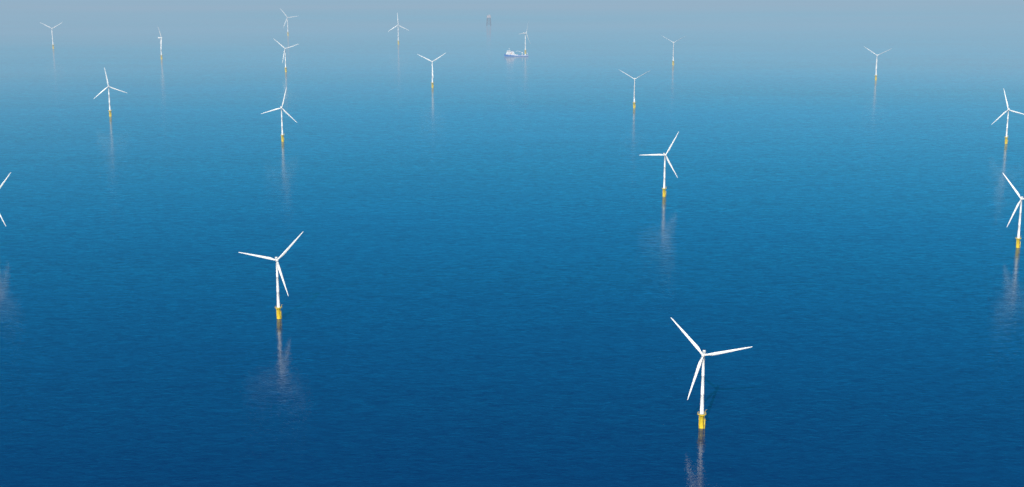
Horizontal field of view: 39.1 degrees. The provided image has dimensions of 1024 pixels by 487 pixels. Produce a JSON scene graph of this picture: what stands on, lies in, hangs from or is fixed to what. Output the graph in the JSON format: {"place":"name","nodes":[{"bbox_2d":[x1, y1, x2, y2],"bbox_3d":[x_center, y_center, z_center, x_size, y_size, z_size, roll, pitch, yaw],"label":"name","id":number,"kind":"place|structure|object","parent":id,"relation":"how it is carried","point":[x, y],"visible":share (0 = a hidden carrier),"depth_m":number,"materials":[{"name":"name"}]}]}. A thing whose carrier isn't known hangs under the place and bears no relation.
{"place":"outdoors","nodes":[
{"label":"outdoors","id":0,"kind":"place"},
{"bbox_2d":[0,0,1023,486],"bbox_3d":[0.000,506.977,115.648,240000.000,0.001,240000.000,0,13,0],"label":"sea","id":1,"kind":"structure","parent":0,"point":[498,268],"depth_m":2338.14,"materials":[{"name":"liquid"}]},
{"bbox_2d":[0,172,10,225],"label":"turbine","id":2,"kind":"object","parent":1,"relation":"in","point":[0,187],"visible":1,"depth_m":2299.43,"materials":[{"name":"white metal"}]},
{"bbox_2d":[42,23,60,48],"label":"turbine","id":3,"kind":"object","parent":1,"relation":"in","point":[52,34],"visible":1,"depth_m":5724.08,"materials":[{"name":"white metal"}]},
{"bbox_2d":[95,67,125,116],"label":"turbine","id":4,"kind":"object","parent":1,"relation":"in","point":[110,110],"visible":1,"depth_m":3794.94,"materials":[{"name":"white metal"}]},
{"bbox_2d":[158,28,162,59],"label":"turbine","id":5,"kind":"object","parent":1,"relation":"in","point":[160,44],"visible":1,"depth_m":5298.21,"materials":[{"name":"white metal"}]},
{"bbox_2d":[239,232,302,318],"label":"turbine","id":6,"kind":"object","parent":1,"relation":"in","point":[278,307],"visible":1,"depth_m":1886.70,"materials":[{"name":"white metal"}]},
{"bbox_2d":[261,87,295,141],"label":"turbine","id":7,"kind":"object","parent":1,"relation":"in","point":[282,135],"visible":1,"depth_m":3374.77,"materials":[{"name":"white metal"}]},
{"bbox_2d":[274,39,297,71],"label":"turbine","id":8,"kind":"object","parent":1,"relation":"in","point":[285,55],"visible":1,"depth_m":4867.27,"materials":[{"name":"white metal"}]},
{"bbox_2d":[282,11,295,35],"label":"turbine","id":9,"kind":"object","parent":1,"relation":"in","point":[287,23],"visible":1,"depth_m":6344.69,"materials":[{"name":"white metal"}]},
{"bbox_2d":[389,14,406,44],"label":"turbine","id":10,"kind":"object","parent":1,"relation":"in","point":[398,30],"visible":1,"depth_m":5910.99,"materials":[{"name":"white metal"}]},
{"bbox_2d":[419,53,444,87],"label":"turbine","id":11,"kind":"object","parent":1,"relation":"in","point":[432,82],"visible":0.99,"depth_m":4426.34,"materials":[{"name":"white metal"}]},
{"bbox_2d":[486,15,490,25],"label":"offshore substation","id":12,"kind":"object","parent":1,"relation":"on","point":[488,16],"depth_m":6927.79,"materials":[{"name":"metal"}]},
{"bbox_2d":[504,50,527,56],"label":"ship","id":13,"kind":"object","parent":1,"relation":"in","point":[509,53],"visible":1,"depth_m":5426.70},
{"bbox_2d":[521,22,529,53],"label":"turbine","id":14,"kind":"object","parent":1,"relation":"in","point":[525,39],"visible":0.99,"depth_m":5507.29,"materials":[{"name":"white metal"}]},
{"bbox_2d":[620,70,648,107],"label":"turbine","id":15,"kind":"object","parent":1,"relation":"in","point":[634,104],"visible":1,"depth_m":3962.40,"materials":[{"name":"white metal"}]},
{"bbox_2d":[645,132,678,196],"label":"turbine","id":16,"kind":"object","parent":1,"relation":"in","point":[665,158],"visible":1,"depth_m":2711.01,"materials":[{"name":"white metal"}]},
{"bbox_2d":[663,36,684,64],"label":"turbine","id":17,"kind":"object","parent":1,"relation":"in","point":[673,50],"visible":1,"depth_m":5090.18,"materials":[{"name":"white metal"}]},
{"bbox_2d":[671,318,750,428],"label":"turbine","id":18,"kind":"object","parent":1,"relation":"in","point":[701,413],"visible":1,"depth_m":1480.99,"materials":[{"name":"white metal"}]},
{"bbox_2d":[865,47,887,79],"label":"turbine","id":19,"kind":"object","parent":1,"relation":"in","point":[876,64],"visible":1,"depth_m":4633.85,"materials":[{"name":"white metal"}]},
{"bbox_2d":[991,91,1023,143],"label":"turbine","id":20,"kind":"object","parent":1,"relation":"in","point":[1006,137],"visible":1,"depth_m":3343.55,"materials":[{"name":"white metal"}]},
{"bbox_2d":[1003,173,1023,247],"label":"turbine","id":21,"kind":"object","parent":1,"relation":"in","point":[1018,241],"visible":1,"depth_m":2295.50,"materials":[{"name":"white metal"}]}
]}

